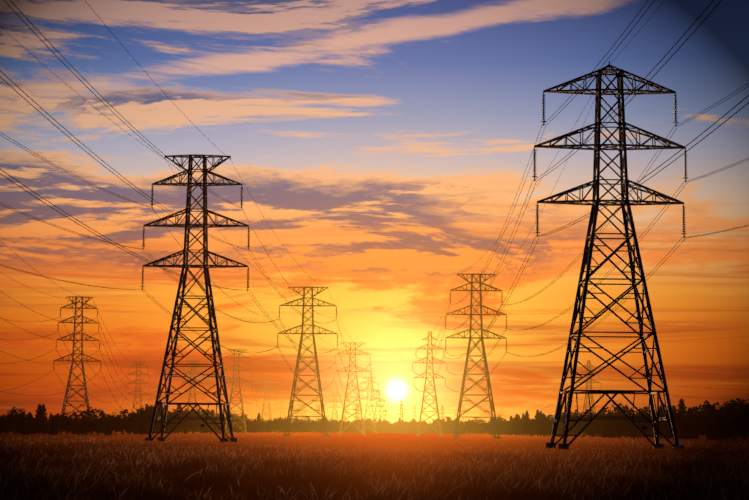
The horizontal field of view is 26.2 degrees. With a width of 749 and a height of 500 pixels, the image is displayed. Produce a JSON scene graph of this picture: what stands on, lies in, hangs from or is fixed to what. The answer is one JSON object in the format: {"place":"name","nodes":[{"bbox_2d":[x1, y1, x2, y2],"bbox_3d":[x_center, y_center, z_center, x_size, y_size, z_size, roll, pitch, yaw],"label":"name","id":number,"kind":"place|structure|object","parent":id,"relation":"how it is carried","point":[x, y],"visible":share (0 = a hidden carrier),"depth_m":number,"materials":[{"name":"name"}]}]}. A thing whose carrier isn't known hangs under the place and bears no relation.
{"place":"outdoors","nodes":[
{"label":"outdoors","id":0,"kind":"place"},
{"bbox_2d":[0,0,748,423],"label":"sky","id":1,"kind":"structure","parent":0,"point":[387,146],"materials":[{"name":"orange"}]},
{"bbox_2d":[0,430,748,499],"bbox_3d":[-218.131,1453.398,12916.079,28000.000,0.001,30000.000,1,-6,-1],"label":"ground","id":2,"kind":"structure","parent":0,"point":[346,434],"depth_m":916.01,"materials":[{"name":"brown plant"}]},
{"bbox_2d":[0,422,6,432],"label":"tree","id":3,"kind":"object","parent":2,"relation":"on","point":[2,427],"visible":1,"depth_m":429.04,"materials":[{"name":"green plant"}]},
{"bbox_2d":[0,413,16,434],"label":"tree","id":4,"kind":"object","parent":2,"relation":"on","point":[7,423],"visible":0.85,"depth_m":433.72,"materials":[{"name":"green plant"}]},
{"bbox_2d":[7,406,26,432],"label":"tree","id":5,"kind":"object","parent":2,"relation":"on","point":[13,411],"visible":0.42,"depth_m":489.35,"materials":[{"name":"green plant"}]},
{"bbox_2d":[10,413,26,433],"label":"tree","id":6,"kind":"object","parent":2,"relation":"on","point":[18,417],"visible":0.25,"depth_m":463.63,"materials":[{"name":"green plant"}]},
{"bbox_2d":[15,412,27,435],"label":"tree","id":7,"kind":"object","parent":2,"relation":"on","point":[22,425],"visible":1,"depth_m":422.74,"materials":[{"name":"green plant"}]},
{"bbox_2d":[26,413,35,434],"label":"tree","id":8,"kind":"object","parent":2,"relation":"on","point":[29,424],"visible":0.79,"depth_m":438.98,"materials":[{"name":"green plant"}]},
{"bbox_2d":[30,404,47,434],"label":"tree","id":9,"kind":"object","parent":2,"relation":"on","point":[38,420],"visible":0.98,"depth_m":438.77,"materials":[{"name":"green plant"}]},
{"bbox_2d":[39,404,48,433],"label":"tree","id":10,"kind":"object","parent":2,"relation":"on","point":[45,419],"visible":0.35,"depth_m":491.57,"materials":[{"name":"green plant"}]},
{"bbox_2d":[48,417,57,434],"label":"tree","id":11,"kind":"object","parent":2,"relation":"on","point":[53,429],"visible":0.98,"depth_m":430.16,"materials":[{"name":"green plant"}]},
{"bbox_2d":[46,413,72,433],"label":"tree","id":12,"kind":"object","parent":2,"relation":"on","point":[61,418],"visible":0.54,"depth_m":459.15,"materials":[{"name":"green plant"}]},
{"bbox_2d":[59,419,75,434],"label":"tree","id":13,"kind":"object","parent":2,"relation":"on","point":[67,425],"visible":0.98,"depth_m":437.36,"materials":[{"name":"green plant"}]},
{"bbox_2d":[71,415,78,434],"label":"tree","id":14,"kind":"object","parent":2,"relation":"on","point":[74,426],"visible":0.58,"depth_m":473.87,"materials":[{"name":"green plant"}]},
{"bbox_2d":[69,410,84,421],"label":"tree","id":15,"kind":"object","parent":2,"relation":"on","point":[72,416],"visible":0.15,"depth_m":534.06,"materials":[{"name":"green plant"}]},
{"bbox_2d":[0,240,164,433],"bbox_3d":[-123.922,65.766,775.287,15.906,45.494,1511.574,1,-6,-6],"label":"pylon","id":16,"kind":"object","parent":2,"relation":"on","point":[84,387],"visible":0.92,"depth_m":527.12,"materials":[{"name":"metal"}]},
{"bbox_2d":[78,415,87,435],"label":"tree","id":17,"kind":"object","parent":2,"relation":"on","point":[82,430],"visible":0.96,"depth_m":442.90,"materials":[{"name":"green plant"}]},
{"bbox_2d":[84,420,96,435],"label":"tree","id":18,"kind":"object","parent":2,"relation":"on","point":[90,426],"visible":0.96,"depth_m":441.58,"materials":[{"name":"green plant"}]},
{"bbox_2d":[77,407,106,434],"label":"tree","id":19,"kind":"object","parent":2,"relation":"on","point":[92,415],"visible":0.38,"depth_m":507.36,"materials":[{"name":"green plant"}]},
{"bbox_2d":[90,418,106,435],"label":"tree","id":20,"kind":"object","parent":2,"relation":"on","point":[99,426],"visible":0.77,"depth_m":442.83,"materials":[{"name":"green plant"}]},
{"bbox_2d":[103,420,112,435],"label":"tree","id":21,"kind":"object","parent":2,"relation":"on","point":[108,430],"visible":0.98,"depth_m":447.30,"materials":[{"name":"green plant"}]},
{"bbox_2d":[101,414,115,431],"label":"tree","id":22,"kind":"object","parent":2,"relation":"on","point":[107,417],"visible":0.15,"depth_m":523.76,"materials":[{"name":"green plant"}]},
{"bbox_2d":[109,417,123,434],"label":"tree","id":23,"kind":"object","parent":2,"relation":"on","point":[116,424],"visible":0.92,"depth_m":458.37,"materials":[{"name":"green plant"}]},
{"bbox_2d":[111,409,136,434],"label":"tree","id":24,"kind":"object","parent":2,"relation":"on","point":[123,414],"visible":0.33,"depth_m":490.60,"materials":[{"name":"green plant"}]},
{"bbox_2d":[121,416,136,434],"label":"tree","id":25,"kind":"object","parent":2,"relation":"on","point":[130,424],"visible":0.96,"depth_m":464.34,"materials":[{"name":"green plant"}]},
{"bbox_2d":[127,361,149,413],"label":"pylon","id":26,"kind":"object","parent":2,"relation":"on","point":[136,394],"visible":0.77,"depth_m":1024.71,"materials":[{"name":"metal"}]},
{"bbox_2d":[133,410,148,434],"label":"tree","id":27,"kind":"object","parent":2,"relation":"on","point":[141,425],"visible":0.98,"depth_m":460.28,"materials":[{"name":"green plant"}]},
{"bbox_2d":[130,409,152,434],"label":"tree","id":28,"kind":"object","parent":2,"relation":"on","point":[147,417],"visible":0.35,"depth_m":488.14,"materials":[{"name":"green plant"}]},
{"bbox_2d":[145,405,163,430],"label":"tree","id":29,"kind":"object","parent":2,"relation":"on","point":[149,409],"visible":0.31,"depth_m":515.02,"materials":[{"name":"green plant"}]},
{"bbox_2d":[164,419,172,433],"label":"tree","id":30,"kind":"object","parent":2,"relation":"on","point":[168,427],"visible":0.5,"depth_m":600.77,"materials":[{"name":"green plant"}]},
{"bbox_2d":[167,413,188,433],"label":"tree","id":31,"kind":"object","parent":2,"relation":"on","point":[177,421],"visible":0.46,"depth_m":637.70,"materials":[{"name":"green plant"}]},
{"bbox_2d":[176,405,186,433],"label":"tree","id":32,"kind":"object","parent":2,"relation":"on","point":[180,408],"visible":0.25,"depth_m":774.18,"materials":[{"name":"green plant"}]},
{"bbox_2d":[0,0,388,442],"bbox_3d":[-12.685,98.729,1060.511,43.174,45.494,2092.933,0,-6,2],"label":"pylon","id":33,"kind":"object","parent":2,"relation":"on","point":[168,392],"visible":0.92,"depth_m":252.68,"materials":[{"name":"metal"}]},
{"bbox_2d":[198,413,209,433],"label":"tree","id":34,"kind":"object","parent":2,"relation":"on","point":[204,430],"visible":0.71,"depth_m":791.50,"materials":[{"name":"green plant"}]},
{"bbox_2d":[197,408,210,433],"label":"tree","id":35,"kind":"object","parent":2,"relation":"on","point":[199,412],"visible":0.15,"depth_m":843.68,"materials":[{"name":"green plant"}]},
{"bbox_2d":[201,410,219,432],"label":"tree","id":36,"kind":"object","parent":2,"relation":"on","point":[217,421],"visible":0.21,"depth_m":874.09,"materials":[{"name":"green plant"}]},
{"bbox_2d":[208,410,217,433],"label":"tree","id":37,"kind":"object","parent":2,"relation":"on","point":[214,426],"visible":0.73,"depth_m":827.47,"materials":[{"name":"green plant"}]},
{"bbox_2d":[225,414,242,427],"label":"tree","id":38,"kind":"object","parent":2,"relation":"on","point":[233,424],"visible":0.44,"depth_m":938.34,"materials":[{"name":"green plant"}]},
{"bbox_2d":[180,360,304,432],"bbox_3d":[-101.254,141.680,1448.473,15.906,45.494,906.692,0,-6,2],"label":"pylon","id":39,"kind":"object","parent":2,"relation":"on","point":[191,370],"visible":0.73,"depth_m":1005.69,"materials":[{"name":"metal"}]},
{"bbox_2d":[247,420,252,431],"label":"tree","id":40,"kind":"object","parent":2,"relation":"on","point":[249,427],"visible":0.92,"depth_m":1044.49,"materials":[{"name":"green plant"}]},
{"bbox_2d":[220,349,295,433],"bbox_3d":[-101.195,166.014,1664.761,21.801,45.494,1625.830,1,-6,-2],"label":"pylon","id":41,"kind":"object","parent":2,"relation":"on","point":[240,394],"visible":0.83,"depth_m":865.26,"materials":[{"name":"metal"}]},
{"bbox_2d":[256,413,263,432],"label":"tree","id":42,"kind":"object","parent":2,"relation":"on","point":[259,420],"visible":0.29,"depth_m":1177.66,"materials":[{"name":"green plant"}]},
{"bbox_2d":[256,423,264,432],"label":"tree","id":43,"kind":"object","parent":2,"relation":"on","point":[260,426],"visible":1,"depth_m":1114.51,"materials":[{"name":"green plant"}]},
{"bbox_2d":[256,377,276,432],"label":"pylon","id":44,"kind":"object","parent":2,"relation":"on","point":[265,378],"visible":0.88,"depth_m":1312.88,"materials":[{"name":"metal"}]},
{"bbox_2d":[264,421,277,432],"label":"tree","id":45,"kind":"object","parent":2,"relation":"on","point":[270,425],"visible":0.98,"depth_m":1146.71,"materials":[{"name":"green plant"}]},
{"bbox_2d":[273,417,286,432],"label":"tree","id":46,"kind":"object","parent":2,"relation":"on","point":[279,423],"visible":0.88,"depth_m":1189.09,"materials":[{"name":"green plant"}]},
{"bbox_2d":[275,393,288,431],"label":"pylon","id":47,"kind":"object","parent":2,"relation":"on","point":[282,394],"visible":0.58,"depth_m":1892.93,"materials":[{"name":"metal"}]},
{"bbox_2d":[290,417,302,432],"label":"tree","id":48,"kind":"object","parent":2,"relation":"on","point":[295,423],"visible":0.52,"depth_m":1234.51,"materials":[{"name":"green plant"}]},
{"bbox_2d":[293,394,304,420],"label":"pylon","id":49,"kind":"object","parent":2,"relation":"on","point":[300,418],"visible":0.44,"depth_m":1899.64,"materials":[{"name":"metal"}]},
{"bbox_2d":[277,287,337,436],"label":"pylon","id":50,"kind":"object","parent":2,"relation":"on","point":[294,387],"visible":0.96,"depth_m":484.43,"materials":[{"name":"metal"}]},
{"bbox_2d":[297,392,326,420],"bbox_3d":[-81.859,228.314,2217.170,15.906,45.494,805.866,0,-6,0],"label":"pylon","id":51,"kind":"object","parent":2,"relation":"on","point":[306,409],"visible":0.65,"depth_m":1824.00,"materials":[{"name":"metal"}]},
{"bbox_2d":[317,418,330,431],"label":"tree","id":52,"kind":"object","parent":2,"relation":"on","point":[321,426],"visible":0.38,"depth_m":1272.66,"materials":[{"name":"green plant"}]},
{"bbox_2d":[327,419,337,432],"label":"tree","id":53,"kind":"object","parent":2,"relation":"on","point":[331,421],"visible":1,"depth_m":1269.59,"materials":[{"name":"green plant"}]},
{"bbox_2d":[327,392,362,419],"bbox_3d":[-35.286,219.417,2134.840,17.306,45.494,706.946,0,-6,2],"label":"pylon","id":54,"kind":"object","parent":2,"relation":"on","point":[333,406],"visible":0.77,"depth_m":1791.21,"materials":[{"name":"metal"}]},
{"bbox_2d":[335,342,370,434],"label":"pylon","id":55,"kind":"object","parent":2,"relation":"on","point":[343,412],"visible":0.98,"depth_m":788.77,"materials":[{"name":"metal"}]},
{"bbox_2d":[350,420,361,432],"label":"tree","id":56,"kind":"object","parent":2,"relation":"on","point":[353,425],"visible":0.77,"depth_m":1291.62,"materials":[{"name":"green plant"}]},
{"bbox_2d":[360,419,371,429],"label":"tree","id":57,"kind":"object","parent":2,"relation":"on","point":[367,425],"visible":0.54,"depth_m":1293.98,"materials":[{"name":"green plant"}]},
{"bbox_2d":[359,377,378,433],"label":"pylon","id":58,"kind":"object","parent":2,"relation":"on","point":[371,396],"visible":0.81,"depth_m":1295.36,"materials":[{"name":"metal"}]},
{"bbox_2d":[369,390,384,421],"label":"pylon","id":59,"kind":"object","parent":2,"relation":"on","point":[377,404],"visible":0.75,"depth_m":1698.70,"materials":[{"name":"metal"}]},
{"bbox_2d":[376,420,382,432],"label":"tree","id":60,"kind":"object","parent":2,"relation":"on","point":[378,430],"visible":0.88,"depth_m":1335.74,"materials":[{"name":"green plant"}]},
{"bbox_2d":[376,398,388,420],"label":"pylon","id":61,"kind":"object","parent":2,"relation":"on","point":[383,407],"visible":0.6,"depth_m":2100.73,"materials":[{"name":"metal"}]},
{"bbox_2d":[377,422,388,431],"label":"tree","id":62,"kind":"object","parent":2,"relation":"on","point":[383,426],"visible":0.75,"depth_m":1335.36,"materials":[{"name":"green plant"}]},
{"bbox_2d":[353,405,418,421],"bbox_3d":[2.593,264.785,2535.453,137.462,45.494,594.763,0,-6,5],"label":"pylon","id":63,"kind":"object","parent":2,"relation":"on","point":[415,412],"visible":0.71,"depth_m":2524.57,"materials":[{"name":"metal"}]},
{"bbox_2d":[394,417,403,433],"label":"tree","id":64,"kind":"object","parent":2,"relation":"on","point":[399,428],"visible":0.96,"depth_m":1297.02,"materials":[{"name":"green plant"}]},
{"bbox_2d":[397,401,406,420],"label":"pylon","id":65,"kind":"object","parent":2,"relation":"on","point":[400,405],"visible":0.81,"depth_m":2239.25,"materials":[{"name":"metal"}]},
{"bbox_2d":[403,423,412,433],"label":"tree","id":66,"kind":"object","parent":2,"relation":"on","point":[407,427],"visible":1,"depth_m":1276.61,"materials":[{"name":"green plant"}]},
{"bbox_2d":[409,420,416,433],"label":"tree","id":67,"kind":"object","parent":2,"relation":"on","point":[413,431],"visible":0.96,"depth_m":1293.14,"materials":[{"name":"green plant"}]},
{"bbox_2d":[418,422,427,433],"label":"tree","id":68,"kind":"object","parent":2,"relation":"on","point":[422,427],"visible":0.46,"depth_m":1255.73,"materials":[{"name":"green plant"}]},
{"bbox_2d":[412,331,446,435],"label":"pylon","id":69,"kind":"object","parent":2,"relation":"on","point":[435,408],"visible":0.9,"depth_m":695.01,"materials":[{"name":"metal"}]},
{"bbox_2d":[440,416,455,433],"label":"tree","id":70,"kind":"object","parent":2,"relation":"on","point":[443,423],"visible":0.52,"depth_m":1210.49,"materials":[{"name":"green plant"}]},
{"bbox_2d":[446,420,455,433],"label":"tree","id":71,"kind":"object","parent":2,"relation":"on","point":[452,427],"visible":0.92,"depth_m":1194.84,"materials":[{"name":"green plant"}]},
{"bbox_2d":[458,421,465,433],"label":"tree","id":72,"kind":"object","parent":2,"relation":"on","point":[461,427],"visible":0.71,"depth_m":1183.03,"materials":[{"name":"green plant"}]},
{"bbox_2d":[444,273,506,438],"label":"pylon","id":73,"kind":"object","parent":2,"relation":"on","point":[487,379],"visible":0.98,"depth_m":440.02,"materials":[{"name":"metal"}]},
{"bbox_2d":[473,419,484,434],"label":"tree","id":74,"kind":"object","parent":2,"relation":"on","point":[479,426],"visible":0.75,"depth_m":1146.89,"materials":[{"name":"green plant"}]},
{"bbox_2d":[489,415,504,428],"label":"tree","id":75,"kind":"object","parent":2,"relation":"on","point":[499,418],"visible":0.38,"depth_m":1031.99,"materials":[{"name":"green plant"}]},
{"bbox_2d":[499,421,508,434],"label":"tree","id":76,"kind":"object","parent":2,"relation":"on","point":[503,426],"visible":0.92,"depth_m":988.68,"materials":[{"name":"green plant"}]},
{"bbox_2d":[507,421,512,435],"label":"tree","id":77,"kind":"object","parent":2,"relation":"on","point":[510,427],"visible":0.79,"depth_m":918.57,"materials":[{"name":"green plant"}]},
{"bbox_2d":[510,414,520,435],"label":"tree","id":78,"kind":"object","parent":2,"relation":"on","point":[515,420],"visible":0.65,"depth_m":870.46,"materials":[{"name":"green plant"}]},
{"bbox_2d":[515,422,522,435],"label":"tree","id":79,"kind":"object","parent":2,"relation":"on","point":[518,427],"visible":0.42,"depth_m":833.32,"materials":[{"name":"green plant"}]},
{"bbox_2d":[520,411,532,435],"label":"tree","id":80,"kind":"object","parent":2,"relation":"on","point":[526,417],"visible":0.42,"depth_m":794.33,"materials":[{"name":"green plant"}]},
{"bbox_2d":[522,419,537,436],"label":"tree","id":81,"kind":"object","parent":2,"relation":"on","point":[530,424],"visible":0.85,"depth_m":744.83,"materials":[{"name":"green plant"}]},
{"bbox_2d":[530,409,542,435],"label":"tree","id":82,"kind":"object","parent":2,"relation":"on","point":[537,415],"visible":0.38,"depth_m":772.70,"materials":[{"name":"green plant"}]},
{"bbox_2d":[534,424,545,436],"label":"tree","id":83,"kind":"object","parent":2,"relation":"on","point":[538,428],"visible":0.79,"depth_m":688.93,"materials":[{"name":"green plant"}]},
{"bbox_2d":[537,414,553,436],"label":"tree","id":84,"kind":"object","parent":2,"relation":"on","point":[546,424],"visible":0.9,"depth_m":683.33,"materials":[{"name":"green plant"}]},
{"bbox_2d":[559,418,568,436],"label":"tree","id":85,"kind":"object","parent":2,"relation":"on","point":[561,428],"visible":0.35,"depth_m":631.32,"materials":[{"name":"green plant"}]},
{"bbox_2d":[568,422,579,436],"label":"tree","id":86,"kind":"object","parent":2,"relation":"on","point":[572,430],"visible":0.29,"depth_m":619.20,"materials":[{"name":"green plant"}]},
{"bbox_2d":[566,410,585,434],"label":"tree","id":87,"kind":"object","parent":2,"relation":"on","point":[573,415],"visible":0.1,"depth_m":656.69,"materials":[{"name":"green plant"}]},
{"bbox_2d":[412,0,748,449],"bbox_3d":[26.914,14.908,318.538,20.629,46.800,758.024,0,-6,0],"label":"pylon","id":88,"kind":"object","parent":2,"relation":"on","point":[595,209],"visible":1,"depth_m":191.38,"materials":[{"name":"metal"}]},
{"bbox_2d":[569,416,591,436],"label":"tree","id":89,"kind":"object","parent":2,"relation":"on","point":[580,424],"visible":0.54,"depth_m":596.09,"materials":[{"name":"green plant"}]},
{"bbox_2d":[576,360,601,414],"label":"pylon","id":90,"kind":"object","parent":2,"relation":"on","point":[590,381],"visible":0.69,"depth_m":960.02,"materials":[{"name":"metal"}]},
{"bbox_2d":[576,409,606,437],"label":"tree","id":91,"kind":"object","parent":2,"relation":"on","point":[588,414],"visible":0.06,"depth_m":620.56,"materials":[{"name":"green plant"}]},
{"bbox_2d":[585,422,600,437],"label":"tree","id":92,"kind":"object","parent":2,"relation":"on","point":[589,428],"visible":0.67,"depth_m":557.66,"materials":[{"name":"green plant"}]},
{"bbox_2d":[444,367,747,420],"bbox_3d":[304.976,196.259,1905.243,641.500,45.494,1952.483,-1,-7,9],"label":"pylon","id":93,"kind":"object","parent":2,"relation":"on","point":[621,401],"visible":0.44,"depth_m":956.62,"materials":[{"name":"metal"}]},
{"bbox_2d":[592,412,605,436],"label":"tree","id":94,"kind":"object","parent":2,"relation":"on","point":[599,425],"visible":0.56,"depth_m":554.31,"materials":[{"name":"green plant"}]},
{"bbox_2d":[592,408,614,436],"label":"tree","id":95,"kind":"object","parent":2,"relation":"on","point":[604,409],"visible":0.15,"depth_m":582.30,"materials":[{"name":"green plant"}]},
{"bbox_2d":[602,414,614,437],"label":"tree","id":96,"kind":"object","parent":2,"relation":"on","point":[608,432],"visible":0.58,"depth_m":516.47,"materials":[{"name":"green plant"}]},
{"bbox_2d":[602,403,631,437],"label":"tree","id":97,"kind":"object","parent":2,"relation":"on","point":[616,423],"visible":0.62,"depth_m":503.44,"materials":[{"name":"green plant"}]},
{"bbox_2d":[620,410,639,438],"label":"tree","id":98,"kind":"object","parent":2,"relation":"on","point":[630,425],"visible":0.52,"depth_m":475.12,"materials":[{"name":"green plant"}]},
{"bbox_2d":[624,408,637,436],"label":"tree","id":99,"kind":"object","parent":2,"relation":"on","point":[629,434],"visible":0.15,"depth_m":541.94,"materials":[{"name":"green plant"}]},
{"bbox_2d":[633,410,656,434],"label":"tree","id":100,"kind":"object","parent":2,"relation":"on","point":[639,424],"visible":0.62,"depth_m":461.62,"materials":[{"name":"green plant"}]},
{"bbox_2d":[637,406,655,437],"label":"tree","id":101,"kind":"object","parent":2,"relation":"on","point":[644,408],"visible":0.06,"depth_m":555.48,"materials":[{"name":"green plant"}]},
{"bbox_2d":[642,409,678,438],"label":"tree","id":102,"kind":"object","parent":2,"relation":"on","point":[661,424],"visible":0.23,"depth_m":445.20,"materials":[{"name":"green plant"}]},
{"bbox_2d":[661,409,691,439],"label":"tree","id":103,"kind":"object","parent":2,"relation":"on","point":[678,423],"visible":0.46,"depth_m":433.68,"materials":[{"name":"green plant"}]},
{"bbox_2d":[671,398,686,439],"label":"tree","id":104,"kind":"object","parent":2,"relation":"on","point":[681,405],"visible":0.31,"depth_m":456.95,"materials":[{"name":"green plant"}]},
{"bbox_2d":[692,404,716,438],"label":"tree","id":105,"kind":"object","parent":2,"relation":"on","point":[701,410],"visible":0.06,"depth_m":495.39,"materials":[{"name":"green plant"}]},
{"bbox_2d":[689,400,725,440],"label":"tree","id":106,"kind":"object","parent":2,"relation":"on","point":[710,409],"visible":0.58,"depth_m":415.25,"materials":[{"name":"green plant"}]},
{"bbox_2d":[718,399,748,440],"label":"tree","id":107,"kind":"object","parent":2,"relation":"on","point":[737,422],"visible":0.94,"depth_m":406.75,"materials":[{"name":"green plant"}]},
{"bbox_2d":[718,398,748,438],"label":"tree","id":108,"kind":"object","parent":2,"relation":"on","point":[746,406],"visible":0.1,"depth_m":430.87,"materials":[{"name":"green plant"}]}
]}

